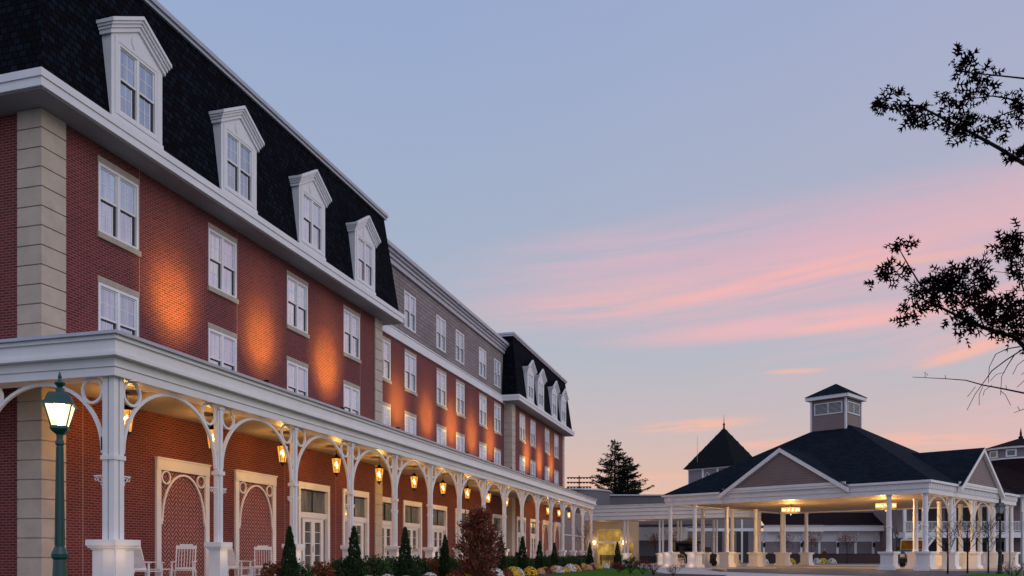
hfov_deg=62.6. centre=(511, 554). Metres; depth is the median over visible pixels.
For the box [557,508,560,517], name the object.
hanging lantern
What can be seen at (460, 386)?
window
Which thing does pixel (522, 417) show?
window
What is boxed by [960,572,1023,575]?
grass verge
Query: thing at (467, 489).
hanging lantern
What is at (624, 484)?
pine tree
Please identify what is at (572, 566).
chrysanthemum
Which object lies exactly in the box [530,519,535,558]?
door
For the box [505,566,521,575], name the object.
chrysanthemum
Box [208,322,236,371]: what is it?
window
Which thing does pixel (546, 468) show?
window
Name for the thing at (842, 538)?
bare tree
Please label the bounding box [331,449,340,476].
hanging lantern
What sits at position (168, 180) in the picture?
hotel building
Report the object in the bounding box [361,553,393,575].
boxwood shrub
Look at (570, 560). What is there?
boxwood shrub
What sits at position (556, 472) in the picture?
window
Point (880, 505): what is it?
chandelier
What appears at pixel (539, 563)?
arborvitae
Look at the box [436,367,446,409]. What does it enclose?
window
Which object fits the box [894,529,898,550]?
street lamp
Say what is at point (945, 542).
doorway
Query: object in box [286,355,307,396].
window
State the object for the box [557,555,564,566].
boxwood shrub
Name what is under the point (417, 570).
boxwood shrub
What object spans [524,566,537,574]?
chrysanthemum
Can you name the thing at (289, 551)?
arborvitae
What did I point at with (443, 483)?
hanging lantern
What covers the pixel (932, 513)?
doorway
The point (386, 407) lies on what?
window
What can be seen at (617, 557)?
arborvitae
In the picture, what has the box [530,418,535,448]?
window
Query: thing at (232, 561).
rocking chair
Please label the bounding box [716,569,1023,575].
road
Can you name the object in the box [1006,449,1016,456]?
window
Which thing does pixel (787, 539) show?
bare tree
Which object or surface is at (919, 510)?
doorway
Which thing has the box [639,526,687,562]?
grey building
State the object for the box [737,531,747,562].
doorway
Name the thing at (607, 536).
entrance building
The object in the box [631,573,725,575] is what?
mulch
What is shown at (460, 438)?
window
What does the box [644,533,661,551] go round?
bare tree
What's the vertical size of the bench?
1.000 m
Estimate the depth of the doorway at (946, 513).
104.90 m
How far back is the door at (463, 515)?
52.27 m
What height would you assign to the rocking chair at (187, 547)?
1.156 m
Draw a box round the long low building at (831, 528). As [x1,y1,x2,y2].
[761,512,883,553]
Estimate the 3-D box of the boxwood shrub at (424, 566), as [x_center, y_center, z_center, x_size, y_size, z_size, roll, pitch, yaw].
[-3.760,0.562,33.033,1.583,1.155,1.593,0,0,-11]
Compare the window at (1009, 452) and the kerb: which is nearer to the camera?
the kerb
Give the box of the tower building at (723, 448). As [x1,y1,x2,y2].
[684,423,751,483]
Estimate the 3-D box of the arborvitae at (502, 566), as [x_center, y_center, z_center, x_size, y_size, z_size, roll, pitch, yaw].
[-0.551,0.059,42.063,0.652,1.983,0.651,0,0,-12]
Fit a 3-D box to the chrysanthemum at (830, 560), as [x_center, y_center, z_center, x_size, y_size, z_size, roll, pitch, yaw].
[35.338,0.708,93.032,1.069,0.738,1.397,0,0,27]
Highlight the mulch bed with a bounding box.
[525,566,616,575]
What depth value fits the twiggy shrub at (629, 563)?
46.78 m
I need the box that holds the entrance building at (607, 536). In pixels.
[564,488,712,563]
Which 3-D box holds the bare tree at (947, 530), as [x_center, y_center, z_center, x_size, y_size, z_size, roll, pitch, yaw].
[23.182,-0.660,44.967,1.630,3.420,1.832,0,0,-26]
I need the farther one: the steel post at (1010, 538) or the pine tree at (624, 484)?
the pine tree at (624, 484)
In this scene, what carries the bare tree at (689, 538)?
on the pavement
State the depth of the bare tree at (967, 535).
45.96 m
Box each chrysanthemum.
[423,572,435,575]
[446,570,465,575]
[490,568,503,575]
[502,568,513,575]
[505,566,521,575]
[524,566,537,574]
[537,568,545,573]
[544,567,551,573]
[553,566,565,572]
[564,564,575,571]
[570,564,581,570]
[582,564,592,569]
[813,558,821,563]
[818,558,827,563]
[828,558,836,563]
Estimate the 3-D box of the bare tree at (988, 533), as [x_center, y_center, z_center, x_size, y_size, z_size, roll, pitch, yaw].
[26.456,-0.755,46.262,1.811,3.610,2.105,0,0,-34]
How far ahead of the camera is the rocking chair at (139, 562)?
22.55 m
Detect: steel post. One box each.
[1009,507,1010,575]
[1021,512,1022,575]
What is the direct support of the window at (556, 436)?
in the hotel building at (168, 180)
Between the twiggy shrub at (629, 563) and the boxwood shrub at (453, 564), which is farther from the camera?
the twiggy shrub at (629, 563)
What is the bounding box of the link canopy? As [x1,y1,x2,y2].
[580,503,753,564]
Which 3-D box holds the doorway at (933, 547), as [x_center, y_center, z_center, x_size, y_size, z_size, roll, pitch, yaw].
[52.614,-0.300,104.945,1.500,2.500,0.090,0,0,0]
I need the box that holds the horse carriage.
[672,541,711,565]
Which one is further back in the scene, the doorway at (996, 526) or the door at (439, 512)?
the doorway at (996, 526)
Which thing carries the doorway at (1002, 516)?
in the balcony building at (1011, 480)
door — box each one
[298,481,329,574]
[342,488,368,562]
[381,497,391,559]
[403,500,421,564]
[433,505,446,557]
[455,508,468,557]
[492,514,501,555]
[516,516,525,551]
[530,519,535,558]
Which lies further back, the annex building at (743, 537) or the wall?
the annex building at (743, 537)
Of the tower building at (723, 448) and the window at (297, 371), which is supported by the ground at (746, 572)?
the tower building at (723, 448)
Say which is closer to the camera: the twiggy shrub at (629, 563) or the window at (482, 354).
the twiggy shrub at (629, 563)
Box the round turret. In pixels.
[986,429,1023,473]
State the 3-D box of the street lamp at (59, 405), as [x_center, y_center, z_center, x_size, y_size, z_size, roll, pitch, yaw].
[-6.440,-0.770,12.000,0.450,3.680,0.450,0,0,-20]
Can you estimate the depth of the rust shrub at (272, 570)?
23.17 m
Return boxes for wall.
[766,554,898,562]
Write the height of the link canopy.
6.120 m
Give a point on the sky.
(683, 208)
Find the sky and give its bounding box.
[157,0,1023,530]
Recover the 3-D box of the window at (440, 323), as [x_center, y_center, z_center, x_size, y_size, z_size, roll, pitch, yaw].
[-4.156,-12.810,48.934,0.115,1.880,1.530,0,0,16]
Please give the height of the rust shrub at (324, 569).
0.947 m
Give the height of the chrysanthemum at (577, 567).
0.516 m
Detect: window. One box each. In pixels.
[97,155,141,256]
[97,275,139,336]
[207,222,238,303]
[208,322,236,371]
[286,270,309,338]
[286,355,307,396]
[343,304,360,363]
[343,380,359,414]
[382,336,391,383]
[383,402,390,425]
[404,290,415,333]
[404,348,417,395]
[404,410,416,434]
[436,314,445,352]
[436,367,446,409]
[436,424,446,445]
[456,329,463,364]
[456,379,465,418]
[456,432,464,451]
[479,347,485,378]
[479,392,487,428]
[479,441,486,459]
[494,358,500,388]
[494,401,501,435]
[494,447,500,464]
[519,412,525,443]
[519,455,524,472]
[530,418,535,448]
[530,459,535,476]
[545,427,549,454]
[545,466,548,481]
[554,433,558,459]
[554,470,558,484]
[990,450,997,458]
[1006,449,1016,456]
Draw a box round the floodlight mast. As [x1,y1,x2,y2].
[567,476,591,487]
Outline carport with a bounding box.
[661,384,1020,570]
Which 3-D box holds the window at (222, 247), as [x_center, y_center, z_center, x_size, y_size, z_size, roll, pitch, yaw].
[-9.587,-9.610,27.881,0.170,2.200,1.630,0,0,16]
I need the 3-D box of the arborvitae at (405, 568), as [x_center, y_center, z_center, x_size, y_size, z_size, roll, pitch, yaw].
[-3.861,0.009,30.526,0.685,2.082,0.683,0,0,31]
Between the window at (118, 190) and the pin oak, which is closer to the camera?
the pin oak
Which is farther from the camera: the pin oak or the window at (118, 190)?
the window at (118, 190)
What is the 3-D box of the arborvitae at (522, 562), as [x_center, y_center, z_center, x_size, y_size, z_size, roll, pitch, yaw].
[0.560,0.007,46.008,0.653,2.085,0.692,0,0,32]
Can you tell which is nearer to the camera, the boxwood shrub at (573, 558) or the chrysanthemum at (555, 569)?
the chrysanthemum at (555, 569)
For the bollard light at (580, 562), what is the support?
on the mulch bed
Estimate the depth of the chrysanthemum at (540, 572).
44.97 m
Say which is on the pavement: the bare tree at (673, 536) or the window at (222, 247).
the bare tree at (673, 536)
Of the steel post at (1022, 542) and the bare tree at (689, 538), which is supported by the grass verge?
the steel post at (1022, 542)
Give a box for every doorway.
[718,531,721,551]
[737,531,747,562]
[918,509,920,528]
[928,509,936,528]
[928,542,936,554]
[945,508,957,528]
[945,542,957,551]
[963,508,969,528]
[963,542,969,551]
[976,508,986,528]
[976,542,986,551]
[990,515,998,528]
[1001,512,1008,528]
[1001,542,1008,561]
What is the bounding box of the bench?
[600,555,621,564]
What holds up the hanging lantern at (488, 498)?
hanging from the porch
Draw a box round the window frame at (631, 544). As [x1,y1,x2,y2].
[626,542,633,562]
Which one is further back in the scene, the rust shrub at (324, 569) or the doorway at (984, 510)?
the doorway at (984, 510)
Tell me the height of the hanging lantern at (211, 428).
1.163 m
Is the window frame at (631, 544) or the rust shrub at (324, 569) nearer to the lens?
the rust shrub at (324, 569)
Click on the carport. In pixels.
(837, 458)
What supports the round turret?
on the ground at (746, 572)
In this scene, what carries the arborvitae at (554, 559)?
on the mulch bed
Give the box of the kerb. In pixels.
[713,567,1023,571]
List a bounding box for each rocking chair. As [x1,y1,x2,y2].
[134,546,163,575]
[170,544,196,575]
[228,547,252,575]
[253,546,273,575]
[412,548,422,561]
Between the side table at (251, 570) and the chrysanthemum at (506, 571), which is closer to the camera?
the side table at (251, 570)
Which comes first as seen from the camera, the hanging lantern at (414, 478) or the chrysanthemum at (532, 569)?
the hanging lantern at (414, 478)
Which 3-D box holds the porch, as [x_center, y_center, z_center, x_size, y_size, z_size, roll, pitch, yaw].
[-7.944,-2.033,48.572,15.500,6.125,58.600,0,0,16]
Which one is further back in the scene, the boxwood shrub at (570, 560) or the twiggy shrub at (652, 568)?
the boxwood shrub at (570, 560)
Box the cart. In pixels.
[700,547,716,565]
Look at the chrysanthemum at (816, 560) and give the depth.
92.60 m
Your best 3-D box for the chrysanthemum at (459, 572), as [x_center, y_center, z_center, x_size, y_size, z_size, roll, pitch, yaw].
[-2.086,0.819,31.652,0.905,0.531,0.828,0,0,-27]
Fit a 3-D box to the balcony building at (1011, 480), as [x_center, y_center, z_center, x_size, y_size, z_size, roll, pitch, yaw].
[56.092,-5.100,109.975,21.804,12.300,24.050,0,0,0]
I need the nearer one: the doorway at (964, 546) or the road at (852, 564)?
the road at (852, 564)
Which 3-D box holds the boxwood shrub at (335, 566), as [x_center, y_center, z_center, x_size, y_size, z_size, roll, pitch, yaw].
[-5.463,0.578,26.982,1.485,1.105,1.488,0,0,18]
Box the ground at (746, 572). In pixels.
[608,564,861,575]
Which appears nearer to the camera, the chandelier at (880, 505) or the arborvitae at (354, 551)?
the arborvitae at (354, 551)
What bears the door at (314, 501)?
in the hotel building at (168, 180)
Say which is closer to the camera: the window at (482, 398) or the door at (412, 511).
the door at (412, 511)
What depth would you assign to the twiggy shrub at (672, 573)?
41.99 m
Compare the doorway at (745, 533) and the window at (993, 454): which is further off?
the doorway at (745, 533)
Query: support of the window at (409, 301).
in the hotel building at (168, 180)
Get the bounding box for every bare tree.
[574,521,596,565]
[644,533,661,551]
[664,531,679,541]
[683,536,700,544]
[775,532,793,548]
[798,530,822,551]
[837,532,856,563]
[925,512,963,573]
[949,512,993,573]
[970,511,1015,572]
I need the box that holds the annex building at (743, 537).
[687,519,753,562]
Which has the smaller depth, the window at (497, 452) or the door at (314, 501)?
the door at (314, 501)
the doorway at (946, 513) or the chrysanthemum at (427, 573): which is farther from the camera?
the doorway at (946, 513)
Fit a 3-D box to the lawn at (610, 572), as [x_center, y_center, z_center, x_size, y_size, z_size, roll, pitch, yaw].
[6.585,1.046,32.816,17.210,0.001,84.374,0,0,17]
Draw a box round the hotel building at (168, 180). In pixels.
[0,0,574,575]
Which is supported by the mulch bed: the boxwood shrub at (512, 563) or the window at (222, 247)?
the boxwood shrub at (512, 563)
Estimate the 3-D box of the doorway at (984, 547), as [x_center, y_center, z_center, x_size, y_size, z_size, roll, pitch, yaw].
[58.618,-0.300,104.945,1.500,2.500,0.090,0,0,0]
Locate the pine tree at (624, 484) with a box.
[590,439,653,493]
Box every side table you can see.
[147,569,172,575]
[239,567,259,575]
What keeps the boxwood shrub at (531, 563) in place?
on the mulch bed
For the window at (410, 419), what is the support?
in the hotel building at (168, 180)
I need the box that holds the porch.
[0,329,597,575]
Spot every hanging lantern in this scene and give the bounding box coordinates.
[124,392,133,437]
[207,414,213,451]
[277,432,288,466]
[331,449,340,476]
[375,457,383,484]
[410,466,417,490]
[439,474,446,495]
[464,480,470,500]
[486,491,490,504]
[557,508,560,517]
[567,510,570,518]
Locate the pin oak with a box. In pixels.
[862,41,1023,412]
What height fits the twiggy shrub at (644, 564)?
1.008 m
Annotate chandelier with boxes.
[781,503,800,514]
[875,501,896,510]
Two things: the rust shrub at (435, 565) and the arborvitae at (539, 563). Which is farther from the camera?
the arborvitae at (539, 563)
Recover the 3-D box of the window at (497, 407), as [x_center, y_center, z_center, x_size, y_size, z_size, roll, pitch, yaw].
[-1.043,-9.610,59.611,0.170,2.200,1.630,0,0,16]
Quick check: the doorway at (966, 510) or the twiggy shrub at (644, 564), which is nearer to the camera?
the twiggy shrub at (644, 564)
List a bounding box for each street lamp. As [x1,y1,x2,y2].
[39,371,78,575]
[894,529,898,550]
[994,497,1006,573]
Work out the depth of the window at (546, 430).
71.50 m
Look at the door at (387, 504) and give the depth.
41.71 m
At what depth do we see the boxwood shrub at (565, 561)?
57.43 m
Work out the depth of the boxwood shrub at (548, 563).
52.49 m
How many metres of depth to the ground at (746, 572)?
46.98 m
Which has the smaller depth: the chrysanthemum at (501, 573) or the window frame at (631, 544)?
the chrysanthemum at (501, 573)
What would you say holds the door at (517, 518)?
in the hotel building at (168, 180)
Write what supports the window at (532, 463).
in the hotel building at (168, 180)
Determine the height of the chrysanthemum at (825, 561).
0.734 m
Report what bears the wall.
on the pavement
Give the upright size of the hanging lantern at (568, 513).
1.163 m
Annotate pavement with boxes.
[623,563,1023,569]
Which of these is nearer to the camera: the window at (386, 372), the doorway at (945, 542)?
the window at (386, 372)
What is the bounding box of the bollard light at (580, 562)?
[579,558,581,569]
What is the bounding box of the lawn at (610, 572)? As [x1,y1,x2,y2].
[542,567,657,575]
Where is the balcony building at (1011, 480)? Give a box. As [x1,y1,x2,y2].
[854,466,1023,562]
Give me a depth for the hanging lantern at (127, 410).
21.43 m
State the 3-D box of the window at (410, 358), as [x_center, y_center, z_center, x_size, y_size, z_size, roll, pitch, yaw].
[-5.382,-9.610,44.512,0.170,2.200,1.630,0,0,16]
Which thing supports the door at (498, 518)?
in the hotel building at (168, 180)
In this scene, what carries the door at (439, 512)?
in the hotel building at (168, 180)
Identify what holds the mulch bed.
on the ground at (746, 572)
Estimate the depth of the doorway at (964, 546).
104.90 m
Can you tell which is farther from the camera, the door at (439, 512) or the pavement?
the pavement
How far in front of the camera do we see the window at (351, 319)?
36.79 m
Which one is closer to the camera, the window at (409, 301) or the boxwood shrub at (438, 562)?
the boxwood shrub at (438, 562)
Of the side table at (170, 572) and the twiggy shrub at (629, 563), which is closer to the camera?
the side table at (170, 572)
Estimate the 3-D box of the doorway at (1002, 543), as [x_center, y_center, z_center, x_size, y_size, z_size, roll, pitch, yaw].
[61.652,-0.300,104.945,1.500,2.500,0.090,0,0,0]
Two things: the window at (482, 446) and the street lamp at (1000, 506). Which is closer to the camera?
the street lamp at (1000, 506)
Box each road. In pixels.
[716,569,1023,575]
[815,564,1020,564]
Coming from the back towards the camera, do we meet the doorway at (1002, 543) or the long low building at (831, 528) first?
the long low building at (831, 528)
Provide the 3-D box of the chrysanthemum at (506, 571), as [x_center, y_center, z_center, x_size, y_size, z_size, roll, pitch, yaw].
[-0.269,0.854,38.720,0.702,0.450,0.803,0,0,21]
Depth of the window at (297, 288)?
32.44 m
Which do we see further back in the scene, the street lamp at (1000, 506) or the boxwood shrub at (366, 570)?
the street lamp at (1000, 506)
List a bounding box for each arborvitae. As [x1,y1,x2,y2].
[276,525,299,575]
[344,525,364,575]
[394,527,413,575]
[438,535,451,575]
[496,536,506,572]
[517,536,528,569]
[534,541,544,568]
[550,542,558,566]
[586,543,593,564]
[613,542,621,567]
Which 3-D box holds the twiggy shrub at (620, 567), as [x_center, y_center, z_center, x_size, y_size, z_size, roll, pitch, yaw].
[6.293,0.724,49.977,1.015,0.667,0.946,0,0,10]
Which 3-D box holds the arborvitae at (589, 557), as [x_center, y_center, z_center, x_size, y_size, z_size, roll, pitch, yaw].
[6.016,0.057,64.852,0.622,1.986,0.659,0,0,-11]
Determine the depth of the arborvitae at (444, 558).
34.33 m
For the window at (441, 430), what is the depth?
48.93 m
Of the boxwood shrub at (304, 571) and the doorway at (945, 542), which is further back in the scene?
the doorway at (945, 542)
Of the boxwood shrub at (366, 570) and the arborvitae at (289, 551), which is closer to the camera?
the arborvitae at (289, 551)
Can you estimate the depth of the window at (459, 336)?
52.01 m
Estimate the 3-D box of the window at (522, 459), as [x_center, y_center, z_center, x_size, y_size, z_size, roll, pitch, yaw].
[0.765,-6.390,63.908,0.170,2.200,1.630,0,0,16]
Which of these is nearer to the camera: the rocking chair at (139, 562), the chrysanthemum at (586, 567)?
the rocking chair at (139, 562)
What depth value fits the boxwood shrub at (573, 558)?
61.15 m
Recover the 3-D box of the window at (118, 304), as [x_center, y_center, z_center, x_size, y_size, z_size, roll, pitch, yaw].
[-10.921,-6.465,23.332,0.120,2.050,1.590,0,0,16]
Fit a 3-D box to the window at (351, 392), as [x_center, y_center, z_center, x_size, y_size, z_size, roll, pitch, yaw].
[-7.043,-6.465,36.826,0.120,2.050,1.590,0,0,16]
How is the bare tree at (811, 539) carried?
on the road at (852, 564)
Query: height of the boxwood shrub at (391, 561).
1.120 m
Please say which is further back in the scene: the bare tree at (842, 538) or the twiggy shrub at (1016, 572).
the bare tree at (842, 538)
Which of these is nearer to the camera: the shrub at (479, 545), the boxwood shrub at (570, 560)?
the shrub at (479, 545)
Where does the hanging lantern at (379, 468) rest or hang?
hanging from the porch
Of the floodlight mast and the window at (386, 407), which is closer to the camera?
the window at (386, 407)
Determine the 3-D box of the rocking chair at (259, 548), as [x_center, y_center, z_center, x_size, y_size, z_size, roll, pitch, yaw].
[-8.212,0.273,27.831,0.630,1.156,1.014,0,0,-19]
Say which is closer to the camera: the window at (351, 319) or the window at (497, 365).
the window at (351, 319)
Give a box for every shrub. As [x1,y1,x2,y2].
[258,561,287,575]
[277,558,313,575]
[309,561,335,575]
[322,557,355,575]
[335,556,372,575]
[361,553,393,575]
[372,556,399,575]
[394,556,422,575]
[410,555,433,575]
[419,557,439,575]
[430,557,451,575]
[434,554,461,575]
[451,505,506,575]
[505,555,519,567]
[527,557,536,572]
[535,555,552,567]
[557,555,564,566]
[557,555,569,566]
[564,555,573,563]
[566,554,578,564]
[610,561,624,571]
[621,555,640,572]
[634,557,651,573]
[649,563,658,574]
[667,565,683,574]
[999,558,1023,575]
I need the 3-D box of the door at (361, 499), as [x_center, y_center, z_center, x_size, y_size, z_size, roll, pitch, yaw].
[-6.921,-0.990,37.175,0.160,3.680,2.500,0,0,16]
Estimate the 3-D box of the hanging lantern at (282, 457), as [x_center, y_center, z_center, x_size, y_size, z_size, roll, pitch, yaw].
[-7.795,-3.570,28.635,0.349,1.163,0.403,0,0,16]
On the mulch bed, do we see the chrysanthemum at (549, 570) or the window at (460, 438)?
the chrysanthemum at (549, 570)
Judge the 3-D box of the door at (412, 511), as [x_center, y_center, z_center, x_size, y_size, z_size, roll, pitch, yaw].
[-5.317,-0.990,44.747,0.160,3.680,2.500,0,0,16]

